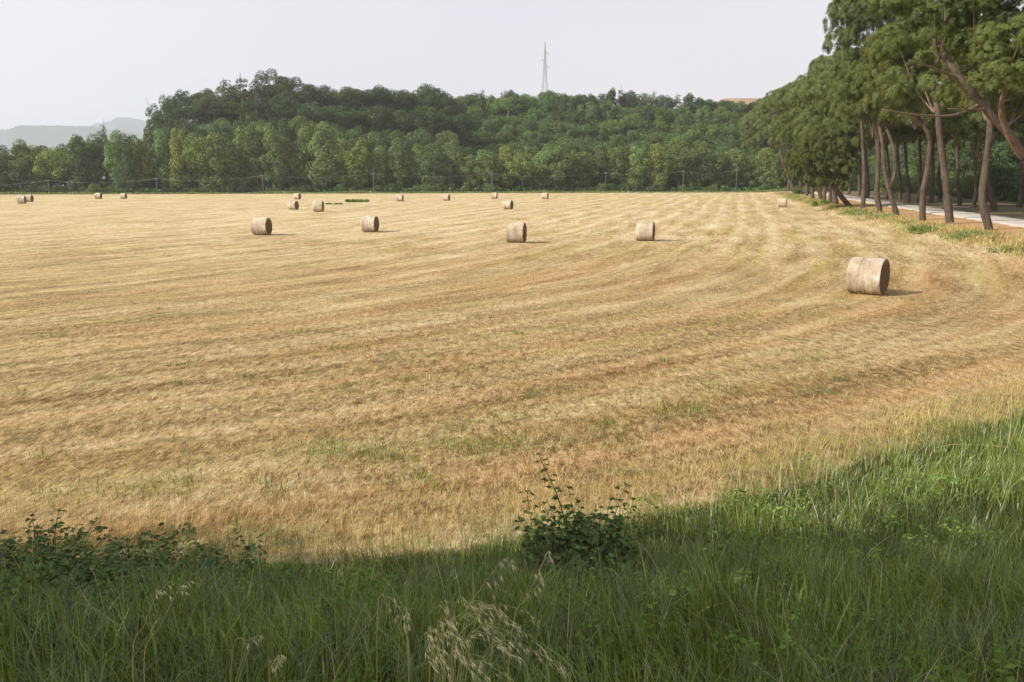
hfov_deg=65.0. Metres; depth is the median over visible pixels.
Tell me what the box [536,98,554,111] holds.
hill shrub
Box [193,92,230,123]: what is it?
hill tree
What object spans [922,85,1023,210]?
umbrella pine
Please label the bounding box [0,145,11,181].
wood tree
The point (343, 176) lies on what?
overhead cable
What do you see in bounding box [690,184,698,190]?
bush
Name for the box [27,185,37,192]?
bush
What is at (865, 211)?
verge grass
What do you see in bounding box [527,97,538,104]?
hill shrub
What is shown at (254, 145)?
edge tree
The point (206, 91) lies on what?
hill tree
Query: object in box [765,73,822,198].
umbrella pine
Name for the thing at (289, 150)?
edge tree
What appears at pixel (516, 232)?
round bale
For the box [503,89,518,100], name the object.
hill tree
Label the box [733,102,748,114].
hill shrub
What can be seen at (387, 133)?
hill tree
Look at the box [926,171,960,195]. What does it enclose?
hedge tree
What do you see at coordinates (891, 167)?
hedge tree
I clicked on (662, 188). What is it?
bush
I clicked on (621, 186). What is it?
bush
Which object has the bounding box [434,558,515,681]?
wild oat
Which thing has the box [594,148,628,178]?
wood tree
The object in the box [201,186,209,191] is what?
bush
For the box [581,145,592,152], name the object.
hill shrub
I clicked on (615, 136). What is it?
hill shrub
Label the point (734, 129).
hill shrub
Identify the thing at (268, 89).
hill tree
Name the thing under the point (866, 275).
round bale
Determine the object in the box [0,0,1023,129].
sky
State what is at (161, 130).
hill tree
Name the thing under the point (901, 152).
hedge tree
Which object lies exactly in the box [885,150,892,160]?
hill shrub
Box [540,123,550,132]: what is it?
hill shrub
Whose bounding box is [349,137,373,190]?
edge tree
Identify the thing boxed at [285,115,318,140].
hill tree
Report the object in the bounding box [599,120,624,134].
hill shrub
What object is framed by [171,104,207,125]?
hill tree
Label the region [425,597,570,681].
dry grass tuft
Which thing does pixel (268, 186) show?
bush
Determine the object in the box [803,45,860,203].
umbrella pine
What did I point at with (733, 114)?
hill shrub
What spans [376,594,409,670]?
wild oat
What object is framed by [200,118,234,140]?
hill tree
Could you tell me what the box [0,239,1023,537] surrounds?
cut straw
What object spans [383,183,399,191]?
bush
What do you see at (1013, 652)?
bank weeds
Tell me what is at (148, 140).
wood tree
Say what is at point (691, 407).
field weeds
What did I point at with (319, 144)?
edge tree
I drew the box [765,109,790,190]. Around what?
umbrella pine
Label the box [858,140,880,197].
umbrella pine
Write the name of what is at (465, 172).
edge tree
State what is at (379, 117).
hill tree
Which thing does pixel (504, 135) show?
hill shrub
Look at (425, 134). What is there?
hill tree
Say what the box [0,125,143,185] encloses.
hills
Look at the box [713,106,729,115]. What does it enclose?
hill shrub
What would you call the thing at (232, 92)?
hill tree
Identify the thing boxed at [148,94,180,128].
hill tree
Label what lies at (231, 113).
hill tree
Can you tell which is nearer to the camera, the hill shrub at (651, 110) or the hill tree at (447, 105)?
the hill tree at (447, 105)
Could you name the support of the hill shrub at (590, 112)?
on the ground at (762, 224)
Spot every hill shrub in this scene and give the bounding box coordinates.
[458,134,472,145]
[466,105,484,119]
[469,104,483,110]
[473,98,484,108]
[473,130,494,145]
[480,119,499,132]
[483,97,498,113]
[483,144,498,153]
[491,99,505,110]
[491,104,502,115]
[492,115,508,126]
[493,97,521,115]
[494,131,512,142]
[499,123,515,132]
[502,143,518,152]
[505,95,528,113]
[506,116,516,125]
[515,99,535,111]
[519,179,532,186]
[522,130,535,138]
[523,120,537,131]
[524,145,540,157]
[526,138,540,152]
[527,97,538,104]
[527,107,540,118]
[533,128,548,141]
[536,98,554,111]
[538,90,561,103]
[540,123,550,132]
[541,143,555,151]
[555,96,573,110]
[557,121,565,132]
[562,123,574,135]
[563,95,579,108]
[566,109,579,122]
[566,142,575,149]
[572,94,591,109]
[576,123,595,135]
[577,101,599,114]
[579,117,590,125]
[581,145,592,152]
[585,105,597,119]
[586,129,605,139]
[593,141,615,152]
[598,99,616,115]
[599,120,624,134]
[601,110,614,120]
[609,133,625,145]
[615,106,629,119]
[619,118,634,129]
[624,113,644,125]
[624,130,640,143]
[632,105,660,120]
[632,140,651,152]
[637,121,647,129]
[646,106,670,121]
[650,132,659,141]
[655,116,663,126]
[656,121,668,129]
[660,113,669,121]
[668,136,689,149]
[668,178,687,186]
[670,106,692,120]
[670,124,683,132]
[675,113,690,125]
[681,129,704,144]
[691,122,706,132]
[691,140,708,148]
[693,114,705,121]
[696,105,711,120]
[704,111,724,122]
[705,129,717,137]
[706,124,717,130]
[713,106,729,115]
[721,103,740,117]
[724,119,739,131]
[724,124,746,138]
[725,111,739,120]
[730,139,745,149]
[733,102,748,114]
[847,177,861,185]
[867,145,875,156]
[867,155,881,167]
[870,176,883,185]
[871,165,881,172]
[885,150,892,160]
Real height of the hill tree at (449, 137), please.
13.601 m
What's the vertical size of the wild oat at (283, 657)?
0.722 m
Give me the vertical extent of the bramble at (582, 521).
1.333 m
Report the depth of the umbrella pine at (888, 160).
145.44 m
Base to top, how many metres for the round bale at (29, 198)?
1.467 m
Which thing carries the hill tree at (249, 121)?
on the ground at (762, 224)
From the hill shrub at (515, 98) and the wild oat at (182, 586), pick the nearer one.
the wild oat at (182, 586)
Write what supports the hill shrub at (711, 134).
on the ground at (762, 224)
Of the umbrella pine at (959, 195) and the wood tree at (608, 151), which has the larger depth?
the wood tree at (608, 151)
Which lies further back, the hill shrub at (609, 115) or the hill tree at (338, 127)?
the hill shrub at (609, 115)
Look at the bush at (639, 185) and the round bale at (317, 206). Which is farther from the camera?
the bush at (639, 185)
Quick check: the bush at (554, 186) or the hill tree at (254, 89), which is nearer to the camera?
the bush at (554, 186)
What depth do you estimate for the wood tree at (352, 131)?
249.59 m
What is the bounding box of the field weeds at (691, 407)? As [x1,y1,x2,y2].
[0,296,1005,507]
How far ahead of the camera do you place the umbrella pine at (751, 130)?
266.79 m
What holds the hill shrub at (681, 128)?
on the ground at (762, 224)
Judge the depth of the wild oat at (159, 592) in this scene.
3.70 m
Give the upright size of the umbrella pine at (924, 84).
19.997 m
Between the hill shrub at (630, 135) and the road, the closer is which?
the road
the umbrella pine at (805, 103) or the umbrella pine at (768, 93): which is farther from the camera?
the umbrella pine at (768, 93)
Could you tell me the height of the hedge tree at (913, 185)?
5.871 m
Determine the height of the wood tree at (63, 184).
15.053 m
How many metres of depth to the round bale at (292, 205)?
121.86 m
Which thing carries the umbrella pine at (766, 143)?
on the ground at (762, 224)
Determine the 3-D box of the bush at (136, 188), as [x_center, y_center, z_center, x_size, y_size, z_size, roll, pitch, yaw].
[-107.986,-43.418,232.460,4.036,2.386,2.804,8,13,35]
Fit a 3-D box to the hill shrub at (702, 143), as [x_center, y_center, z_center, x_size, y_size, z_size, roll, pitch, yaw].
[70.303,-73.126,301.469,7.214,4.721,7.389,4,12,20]
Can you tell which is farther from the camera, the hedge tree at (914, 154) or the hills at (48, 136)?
the hills at (48, 136)
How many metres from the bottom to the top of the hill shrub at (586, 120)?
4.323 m
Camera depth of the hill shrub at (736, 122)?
315.28 m
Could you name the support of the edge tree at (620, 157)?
on the ground at (762, 224)
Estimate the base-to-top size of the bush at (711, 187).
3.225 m
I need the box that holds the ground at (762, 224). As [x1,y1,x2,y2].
[0,98,1023,681]
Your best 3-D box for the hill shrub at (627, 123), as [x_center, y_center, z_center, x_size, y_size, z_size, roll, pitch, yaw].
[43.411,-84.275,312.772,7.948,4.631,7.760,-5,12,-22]
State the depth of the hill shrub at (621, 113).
322.21 m
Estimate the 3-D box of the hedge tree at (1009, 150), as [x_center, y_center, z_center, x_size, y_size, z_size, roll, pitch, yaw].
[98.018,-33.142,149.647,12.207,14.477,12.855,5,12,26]
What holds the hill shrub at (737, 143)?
on the ground at (762, 224)
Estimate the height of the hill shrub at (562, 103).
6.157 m
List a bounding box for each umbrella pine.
[737,112,784,183]
[751,93,793,190]
[756,118,791,188]
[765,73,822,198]
[765,82,792,186]
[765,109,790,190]
[771,106,801,187]
[779,111,808,195]
[780,113,874,206]
[789,64,867,203]
[789,93,825,198]
[796,93,826,200]
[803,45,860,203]
[821,0,916,211]
[824,50,877,207]
[833,61,933,214]
[847,173,852,194]
[855,143,880,195]
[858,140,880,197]
[859,22,953,220]
[860,137,917,199]
[867,0,1023,165]
[869,124,922,200]
[870,107,946,202]
[872,8,998,224]
[883,128,948,201]
[884,124,980,202]
[917,99,961,204]
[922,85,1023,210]
[925,86,1016,206]
[930,22,1023,229]
[935,125,986,201]
[1006,119,1023,206]
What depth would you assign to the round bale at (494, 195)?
180.49 m
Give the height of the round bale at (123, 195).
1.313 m
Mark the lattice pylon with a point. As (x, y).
(546, 66)
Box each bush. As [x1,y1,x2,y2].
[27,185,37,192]
[35,185,52,192]
[51,185,65,192]
[63,184,79,191]
[77,186,86,192]
[86,183,102,192]
[101,185,118,192]
[132,187,143,192]
[169,183,188,191]
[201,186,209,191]
[209,184,224,191]
[226,184,236,192]
[237,185,250,192]
[260,184,273,191]
[300,185,313,191]
[312,184,321,191]
[333,183,348,191]
[373,184,384,190]
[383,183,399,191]
[411,185,421,191]
[418,183,430,190]
[431,183,443,190]
[443,183,459,191]
[485,183,498,191]
[513,185,526,190]
[551,184,561,190]
[596,183,607,190]
[607,183,618,190]
[616,184,630,190]
[631,183,646,191]
[656,186,665,191]
[678,184,687,190]
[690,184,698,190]
[706,183,718,190]
[719,185,729,190]
[760,183,771,190]
[792,186,809,194]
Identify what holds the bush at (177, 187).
on the ground at (762, 224)
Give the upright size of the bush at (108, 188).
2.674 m
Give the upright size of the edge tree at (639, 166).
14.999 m
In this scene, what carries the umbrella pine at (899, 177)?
on the ground at (762, 224)
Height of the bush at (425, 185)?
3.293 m
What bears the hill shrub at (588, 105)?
on the ground at (762, 224)
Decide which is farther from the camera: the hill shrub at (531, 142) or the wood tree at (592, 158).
the hill shrub at (531, 142)
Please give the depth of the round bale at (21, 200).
148.44 m
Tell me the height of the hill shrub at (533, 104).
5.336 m
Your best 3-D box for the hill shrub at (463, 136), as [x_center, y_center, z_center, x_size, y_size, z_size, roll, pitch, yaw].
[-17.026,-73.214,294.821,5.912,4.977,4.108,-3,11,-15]
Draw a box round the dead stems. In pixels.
[0,434,1023,681]
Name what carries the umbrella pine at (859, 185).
on the ground at (762, 224)
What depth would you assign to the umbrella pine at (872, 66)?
77.76 m
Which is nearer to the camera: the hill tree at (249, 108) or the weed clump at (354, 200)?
the weed clump at (354, 200)
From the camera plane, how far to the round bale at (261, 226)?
67.43 m
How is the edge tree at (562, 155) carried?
on the ground at (762, 224)
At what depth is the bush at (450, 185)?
244.12 m
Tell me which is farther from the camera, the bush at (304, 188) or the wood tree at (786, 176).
the wood tree at (786, 176)
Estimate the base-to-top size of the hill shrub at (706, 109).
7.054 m
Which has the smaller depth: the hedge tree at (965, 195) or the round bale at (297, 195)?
the hedge tree at (965, 195)
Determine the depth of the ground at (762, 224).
20.65 m
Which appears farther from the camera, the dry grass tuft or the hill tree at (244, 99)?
the hill tree at (244, 99)
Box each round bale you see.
[17,196,26,203]
[24,195,33,201]
[94,193,101,198]
[120,193,126,198]
[251,217,271,234]
[287,201,298,209]
[294,193,300,198]
[312,201,323,211]
[361,216,379,231]
[396,194,403,200]
[443,194,449,200]
[491,193,497,198]
[503,200,512,208]
[505,222,526,242]
[542,193,548,198]
[636,221,655,240]
[778,198,786,206]
[845,257,889,294]
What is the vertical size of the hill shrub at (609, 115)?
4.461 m
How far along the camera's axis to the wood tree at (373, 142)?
253.56 m
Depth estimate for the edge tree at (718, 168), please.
258.76 m
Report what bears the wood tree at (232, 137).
on the ground at (762, 224)
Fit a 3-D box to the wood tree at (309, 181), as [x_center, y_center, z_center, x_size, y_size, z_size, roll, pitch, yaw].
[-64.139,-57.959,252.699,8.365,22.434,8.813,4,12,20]
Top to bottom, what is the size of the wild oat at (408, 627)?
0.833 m
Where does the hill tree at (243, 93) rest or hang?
on the ground at (762, 224)
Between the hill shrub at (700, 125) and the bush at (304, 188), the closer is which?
the bush at (304, 188)
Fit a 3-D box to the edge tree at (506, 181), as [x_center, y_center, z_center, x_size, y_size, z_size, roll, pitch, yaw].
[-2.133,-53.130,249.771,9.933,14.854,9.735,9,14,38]
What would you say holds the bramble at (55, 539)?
on the ground at (762, 224)
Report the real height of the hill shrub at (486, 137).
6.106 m
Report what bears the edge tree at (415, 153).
on the ground at (762, 224)
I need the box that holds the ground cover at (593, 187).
[0,101,891,192]
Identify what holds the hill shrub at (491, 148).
on the ground at (762, 224)
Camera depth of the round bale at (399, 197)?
161.86 m
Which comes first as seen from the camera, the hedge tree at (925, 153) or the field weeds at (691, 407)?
the field weeds at (691, 407)
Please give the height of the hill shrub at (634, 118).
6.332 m
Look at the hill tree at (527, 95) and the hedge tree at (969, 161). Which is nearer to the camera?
the hedge tree at (969, 161)
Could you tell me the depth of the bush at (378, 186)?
241.72 m
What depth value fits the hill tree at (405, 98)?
308.41 m
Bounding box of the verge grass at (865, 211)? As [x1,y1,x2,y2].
[774,192,1023,258]
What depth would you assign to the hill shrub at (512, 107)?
317.59 m
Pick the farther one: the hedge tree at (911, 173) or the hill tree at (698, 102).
the hill tree at (698, 102)
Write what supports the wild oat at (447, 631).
on the ground at (762, 224)
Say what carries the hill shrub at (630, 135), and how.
on the ground at (762, 224)
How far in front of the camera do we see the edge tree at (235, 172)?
238.54 m
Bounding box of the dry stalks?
[944,386,1023,447]
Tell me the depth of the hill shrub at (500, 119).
308.86 m
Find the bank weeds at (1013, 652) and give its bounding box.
[0,467,1023,681]
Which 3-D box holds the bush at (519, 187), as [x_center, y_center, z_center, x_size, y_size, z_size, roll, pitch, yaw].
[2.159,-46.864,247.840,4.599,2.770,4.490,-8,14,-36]
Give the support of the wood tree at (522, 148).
on the ground at (762, 224)
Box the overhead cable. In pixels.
[8,170,733,184]
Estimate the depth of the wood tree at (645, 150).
265.24 m
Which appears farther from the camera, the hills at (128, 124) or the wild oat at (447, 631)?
the hills at (128, 124)
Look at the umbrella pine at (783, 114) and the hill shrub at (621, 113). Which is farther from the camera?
the hill shrub at (621, 113)
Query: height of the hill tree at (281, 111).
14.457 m
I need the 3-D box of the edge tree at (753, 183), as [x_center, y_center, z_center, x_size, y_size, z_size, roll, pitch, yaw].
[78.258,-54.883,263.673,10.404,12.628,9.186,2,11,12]
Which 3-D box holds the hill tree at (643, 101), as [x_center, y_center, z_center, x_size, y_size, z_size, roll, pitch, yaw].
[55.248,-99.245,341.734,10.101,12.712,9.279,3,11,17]
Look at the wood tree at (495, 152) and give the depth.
260.62 m
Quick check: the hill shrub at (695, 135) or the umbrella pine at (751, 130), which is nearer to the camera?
the umbrella pine at (751, 130)
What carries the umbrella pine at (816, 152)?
on the ground at (762, 224)
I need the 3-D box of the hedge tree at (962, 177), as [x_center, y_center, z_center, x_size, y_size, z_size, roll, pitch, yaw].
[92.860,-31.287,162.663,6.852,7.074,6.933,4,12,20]
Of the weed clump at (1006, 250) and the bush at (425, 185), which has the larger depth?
the bush at (425, 185)
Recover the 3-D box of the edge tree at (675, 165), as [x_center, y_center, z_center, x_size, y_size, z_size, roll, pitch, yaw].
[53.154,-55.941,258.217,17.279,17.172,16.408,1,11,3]
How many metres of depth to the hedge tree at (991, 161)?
166.93 m
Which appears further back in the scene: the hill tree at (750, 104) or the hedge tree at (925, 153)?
the hill tree at (750, 104)
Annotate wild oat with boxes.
[132,585,171,679]
[144,581,194,681]
[230,635,263,681]
[269,654,286,681]
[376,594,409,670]
[403,608,410,681]
[429,617,458,680]
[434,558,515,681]
[453,604,502,678]
[507,551,552,681]
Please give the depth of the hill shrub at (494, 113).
319.13 m
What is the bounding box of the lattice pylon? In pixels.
[540,42,549,90]
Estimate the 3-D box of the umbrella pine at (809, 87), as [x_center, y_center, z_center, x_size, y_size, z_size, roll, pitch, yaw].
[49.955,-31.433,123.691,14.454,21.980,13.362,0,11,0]
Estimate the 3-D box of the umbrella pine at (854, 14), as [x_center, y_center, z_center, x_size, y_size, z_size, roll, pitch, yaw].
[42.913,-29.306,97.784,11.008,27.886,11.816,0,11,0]
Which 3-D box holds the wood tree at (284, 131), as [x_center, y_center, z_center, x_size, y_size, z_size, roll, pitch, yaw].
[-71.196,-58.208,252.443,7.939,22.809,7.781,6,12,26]
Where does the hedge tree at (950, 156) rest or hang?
on the ground at (762, 224)
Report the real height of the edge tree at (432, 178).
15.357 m
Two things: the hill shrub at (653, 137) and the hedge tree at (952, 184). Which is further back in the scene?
the hill shrub at (653, 137)
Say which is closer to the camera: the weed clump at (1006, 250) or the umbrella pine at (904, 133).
the weed clump at (1006, 250)
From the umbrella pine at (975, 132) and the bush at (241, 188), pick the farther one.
the bush at (241, 188)
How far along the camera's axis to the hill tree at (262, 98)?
316.26 m
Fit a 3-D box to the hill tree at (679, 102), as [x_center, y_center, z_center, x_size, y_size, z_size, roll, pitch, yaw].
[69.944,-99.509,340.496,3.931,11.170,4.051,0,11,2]
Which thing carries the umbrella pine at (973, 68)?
on the ground at (762, 224)
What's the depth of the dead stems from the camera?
6.83 m
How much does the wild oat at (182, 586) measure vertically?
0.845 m
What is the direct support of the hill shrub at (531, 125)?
on the ground at (762, 224)
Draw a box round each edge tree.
[0,150,24,190]
[0,160,10,188]
[6,139,37,191]
[22,145,55,191]
[28,146,81,184]
[63,134,92,188]
[82,139,112,187]
[103,129,134,190]
[124,138,153,191]
[145,128,175,188]
[168,127,192,188]
[175,133,224,187]
[196,131,235,189]
[223,136,250,188]
[239,125,271,191]
[259,122,286,190]
[275,137,302,188]
[289,126,320,186]
[306,120,338,187]
[328,137,360,187]
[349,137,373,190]
[367,144,392,187]
[384,137,411,188]
[406,143,425,187]
[416,144,446,190]
[439,139,466,187]
[459,154,482,189]
[468,148,503,191]
[488,146,519,188]
[500,149,548,185]
[528,147,559,190]
[544,143,578,190]
[567,151,600,187]
[587,150,617,185]
[603,142,640,188]
[624,146,651,187]
[643,142,671,187]
[652,140,700,190]
[680,144,714,190]
[703,150,731,186]
[716,147,749,190]
[737,154,763,189]
[749,146,781,187]
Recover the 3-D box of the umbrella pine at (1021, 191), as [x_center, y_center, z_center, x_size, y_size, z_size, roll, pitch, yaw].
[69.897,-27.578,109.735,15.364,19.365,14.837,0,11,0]
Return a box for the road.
[814,192,1023,227]
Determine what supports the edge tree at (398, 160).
on the ground at (762, 224)
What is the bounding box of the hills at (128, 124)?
[90,117,151,133]
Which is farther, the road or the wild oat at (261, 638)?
the road
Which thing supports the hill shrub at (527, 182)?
on the ground at (762, 224)
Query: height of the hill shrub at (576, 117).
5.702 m
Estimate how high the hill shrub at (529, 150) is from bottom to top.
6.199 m
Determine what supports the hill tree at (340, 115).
on the ground at (762, 224)
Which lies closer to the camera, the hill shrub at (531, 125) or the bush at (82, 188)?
the bush at (82, 188)
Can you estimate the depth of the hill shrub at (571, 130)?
302.87 m
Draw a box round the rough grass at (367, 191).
[0,188,790,194]
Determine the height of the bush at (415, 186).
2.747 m
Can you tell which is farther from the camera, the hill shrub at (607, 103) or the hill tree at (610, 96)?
the hill tree at (610, 96)
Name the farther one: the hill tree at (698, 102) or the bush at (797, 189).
the hill tree at (698, 102)
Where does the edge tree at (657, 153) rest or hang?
on the ground at (762, 224)
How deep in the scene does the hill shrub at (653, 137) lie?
305.34 m
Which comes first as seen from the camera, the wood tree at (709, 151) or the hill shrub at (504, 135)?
the wood tree at (709, 151)
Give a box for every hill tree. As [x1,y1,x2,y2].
[144,127,172,137]
[145,103,153,127]
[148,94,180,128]
[148,113,191,132]
[165,89,199,124]
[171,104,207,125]
[174,120,209,136]
[186,88,217,103]
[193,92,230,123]
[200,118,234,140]
[204,102,246,123]
[215,77,234,98]
[222,85,241,104]
[230,73,250,106]
[230,115,264,133]
[234,99,278,127]
[236,90,256,103]
[247,88,269,104]
[248,79,262,108]
[253,68,296,104]
[255,95,305,124]
[258,117,296,141]
[277,76,318,107]
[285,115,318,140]
[295,101,333,132]
[302,97,323,110]
[312,84,341,108]
[318,123,349,144]
[319,106,368,133]
[332,86,374,110]
[346,127,373,149]
[353,105,393,133]
[362,84,393,107]
[374,129,399,148]
[378,109,421,135]
[385,89,417,109]
[403,127,432,146]
[410,104,452,142]
[411,83,448,110]
[433,130,459,149]
[435,93,465,117]
[442,113,475,136]
[455,94,478,103]
[463,96,474,107]
[469,92,486,110]
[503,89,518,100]
[519,93,538,101]
[587,93,598,107]
[595,93,607,106]
[605,87,618,108]
[617,84,624,107]
[618,90,640,108]
[630,92,652,109]
[650,91,656,106]
[650,94,677,109]
[675,92,680,107]
[681,93,695,113]
[691,97,706,114]
[705,99,720,106]
[715,99,731,111]
[744,102,763,112]
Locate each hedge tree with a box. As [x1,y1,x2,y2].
[880,165,918,192]
[886,159,901,175]
[890,143,926,191]
[899,153,923,174]
[907,140,948,169]
[910,172,930,193]
[922,140,962,173]
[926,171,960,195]
[935,148,968,171]
[945,138,980,176]
[950,179,956,196]
[952,168,979,196]
[961,153,978,167]
[961,173,986,198]
[962,135,1004,196]
[964,161,1018,200]
[971,147,1001,194]
[986,164,1019,199]
[990,139,1019,180]
[1001,142,1019,173]
[1008,177,1023,201]
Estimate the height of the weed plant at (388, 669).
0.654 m
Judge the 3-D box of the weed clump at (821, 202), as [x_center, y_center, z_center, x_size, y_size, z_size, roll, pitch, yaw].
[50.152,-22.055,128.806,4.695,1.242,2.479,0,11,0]
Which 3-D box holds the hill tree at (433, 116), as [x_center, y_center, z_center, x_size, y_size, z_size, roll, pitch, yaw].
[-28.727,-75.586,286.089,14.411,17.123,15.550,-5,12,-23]
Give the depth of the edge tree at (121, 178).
230.05 m
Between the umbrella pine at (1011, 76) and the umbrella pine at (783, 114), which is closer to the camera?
the umbrella pine at (1011, 76)
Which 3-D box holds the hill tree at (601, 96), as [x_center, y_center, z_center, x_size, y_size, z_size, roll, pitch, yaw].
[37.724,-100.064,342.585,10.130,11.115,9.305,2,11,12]
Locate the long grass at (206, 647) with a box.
[0,391,1023,681]
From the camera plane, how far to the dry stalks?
12.80 m
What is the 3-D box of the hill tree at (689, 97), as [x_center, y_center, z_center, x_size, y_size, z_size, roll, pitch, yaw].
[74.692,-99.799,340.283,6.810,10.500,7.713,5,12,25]
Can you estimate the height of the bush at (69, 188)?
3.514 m
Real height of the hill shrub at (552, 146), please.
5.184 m
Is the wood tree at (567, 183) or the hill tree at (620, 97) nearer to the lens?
the wood tree at (567, 183)
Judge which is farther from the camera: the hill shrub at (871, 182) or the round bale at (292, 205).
the hill shrub at (871, 182)
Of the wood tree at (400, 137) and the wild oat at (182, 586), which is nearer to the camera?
the wild oat at (182, 586)
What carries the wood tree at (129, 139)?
on the ground at (762, 224)
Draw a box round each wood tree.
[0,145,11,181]
[49,143,78,186]
[71,139,96,187]
[85,131,119,186]
[101,133,145,187]
[139,125,160,186]
[158,126,181,190]
[168,127,205,186]
[202,124,226,183]
[221,122,254,177]
[235,120,279,187]
[278,118,295,186]
[300,120,317,186]
[322,126,348,185]
[343,128,369,185]
[365,131,389,186]
[384,129,406,180]
[403,134,437,171]
[424,139,466,181]
[456,146,486,179]
[482,150,503,186]
[510,145,527,186]
[559,150,578,187]
[574,152,606,179]
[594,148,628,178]
[626,143,649,164]
[667,150,692,184]
[690,149,719,185]
[777,161,797,185]
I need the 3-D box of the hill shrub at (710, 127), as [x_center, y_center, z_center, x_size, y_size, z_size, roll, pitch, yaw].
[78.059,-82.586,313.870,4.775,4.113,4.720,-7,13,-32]
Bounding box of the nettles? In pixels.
[0,522,299,638]
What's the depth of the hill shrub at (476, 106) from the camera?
322.87 m
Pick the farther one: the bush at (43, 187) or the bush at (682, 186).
the bush at (682, 186)
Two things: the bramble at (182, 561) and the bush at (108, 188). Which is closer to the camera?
the bramble at (182, 561)
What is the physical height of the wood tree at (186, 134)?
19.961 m
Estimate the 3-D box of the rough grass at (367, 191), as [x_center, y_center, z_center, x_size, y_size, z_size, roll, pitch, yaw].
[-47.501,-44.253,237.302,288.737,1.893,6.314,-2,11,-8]
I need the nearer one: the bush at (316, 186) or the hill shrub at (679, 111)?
the bush at (316, 186)
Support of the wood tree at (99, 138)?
on the ground at (762, 224)
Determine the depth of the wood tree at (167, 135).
239.93 m
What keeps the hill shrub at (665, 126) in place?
on the ground at (762, 224)
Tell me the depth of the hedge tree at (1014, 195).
134.97 m
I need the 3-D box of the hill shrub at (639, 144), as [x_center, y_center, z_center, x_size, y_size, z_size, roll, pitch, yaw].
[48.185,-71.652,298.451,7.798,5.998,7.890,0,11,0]
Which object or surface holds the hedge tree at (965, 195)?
on the ground at (762, 224)
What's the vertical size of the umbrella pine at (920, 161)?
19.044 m
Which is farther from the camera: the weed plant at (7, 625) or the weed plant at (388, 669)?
the weed plant at (7, 625)
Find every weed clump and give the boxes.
[345,199,368,201]
[812,200,832,206]
[908,224,940,233]
[988,245,1012,252]
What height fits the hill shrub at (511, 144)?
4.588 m
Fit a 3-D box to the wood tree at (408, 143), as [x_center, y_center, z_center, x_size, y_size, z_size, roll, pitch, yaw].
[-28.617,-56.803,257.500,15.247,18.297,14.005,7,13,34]
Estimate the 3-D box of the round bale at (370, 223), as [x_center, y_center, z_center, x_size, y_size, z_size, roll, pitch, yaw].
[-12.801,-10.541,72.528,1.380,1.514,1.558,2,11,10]
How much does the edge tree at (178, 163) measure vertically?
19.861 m
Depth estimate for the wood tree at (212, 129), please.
242.82 m
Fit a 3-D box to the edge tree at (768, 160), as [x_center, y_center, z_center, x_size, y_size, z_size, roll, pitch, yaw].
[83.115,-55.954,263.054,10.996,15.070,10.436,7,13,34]
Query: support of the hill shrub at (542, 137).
on the ground at (762, 224)
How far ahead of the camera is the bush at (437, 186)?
242.04 m
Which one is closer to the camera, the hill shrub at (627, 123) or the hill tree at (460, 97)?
the hill shrub at (627, 123)
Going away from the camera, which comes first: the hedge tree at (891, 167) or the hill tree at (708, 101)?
the hedge tree at (891, 167)
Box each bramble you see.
[0,508,123,604]
[79,537,134,593]
[115,535,204,596]
[509,452,658,602]
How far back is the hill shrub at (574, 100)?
326.48 m
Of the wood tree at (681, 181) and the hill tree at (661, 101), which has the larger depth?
the hill tree at (661, 101)
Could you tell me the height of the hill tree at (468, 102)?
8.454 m
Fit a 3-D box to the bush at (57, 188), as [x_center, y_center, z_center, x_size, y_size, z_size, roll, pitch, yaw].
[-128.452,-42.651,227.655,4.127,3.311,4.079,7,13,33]
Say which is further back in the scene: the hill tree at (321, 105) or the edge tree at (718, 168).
the hill tree at (321, 105)
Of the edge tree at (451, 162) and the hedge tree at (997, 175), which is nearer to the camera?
the hedge tree at (997, 175)
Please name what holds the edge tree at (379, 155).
on the ground at (762, 224)
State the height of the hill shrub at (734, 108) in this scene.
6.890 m
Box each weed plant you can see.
[0,604,79,665]
[334,660,376,681]
[370,623,400,681]
[739,543,811,621]
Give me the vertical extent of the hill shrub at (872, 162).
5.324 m
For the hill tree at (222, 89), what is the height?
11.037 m
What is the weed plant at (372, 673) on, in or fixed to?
on the ground at (762, 224)
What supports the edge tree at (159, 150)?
on the ground at (762, 224)
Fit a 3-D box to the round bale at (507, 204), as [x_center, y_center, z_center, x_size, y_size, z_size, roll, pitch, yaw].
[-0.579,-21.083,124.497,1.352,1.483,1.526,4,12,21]
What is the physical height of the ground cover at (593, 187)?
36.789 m
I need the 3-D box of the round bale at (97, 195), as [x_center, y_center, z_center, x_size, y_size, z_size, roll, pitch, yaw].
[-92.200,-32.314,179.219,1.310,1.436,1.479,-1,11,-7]
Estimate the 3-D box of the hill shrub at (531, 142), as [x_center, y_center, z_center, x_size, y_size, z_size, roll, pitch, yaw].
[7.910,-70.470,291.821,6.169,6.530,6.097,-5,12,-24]
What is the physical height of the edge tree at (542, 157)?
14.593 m
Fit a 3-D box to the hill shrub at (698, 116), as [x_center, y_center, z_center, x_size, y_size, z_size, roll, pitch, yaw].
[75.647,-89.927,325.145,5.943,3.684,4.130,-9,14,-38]
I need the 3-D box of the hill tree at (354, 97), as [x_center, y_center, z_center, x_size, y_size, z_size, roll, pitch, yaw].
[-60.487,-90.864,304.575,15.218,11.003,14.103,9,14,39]
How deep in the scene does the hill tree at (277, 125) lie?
270.36 m
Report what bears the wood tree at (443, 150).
on the ground at (762, 224)
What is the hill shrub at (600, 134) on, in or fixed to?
on the ground at (762, 224)
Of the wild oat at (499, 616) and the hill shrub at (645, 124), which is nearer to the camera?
the wild oat at (499, 616)
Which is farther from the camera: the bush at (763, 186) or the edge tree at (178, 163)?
the bush at (763, 186)

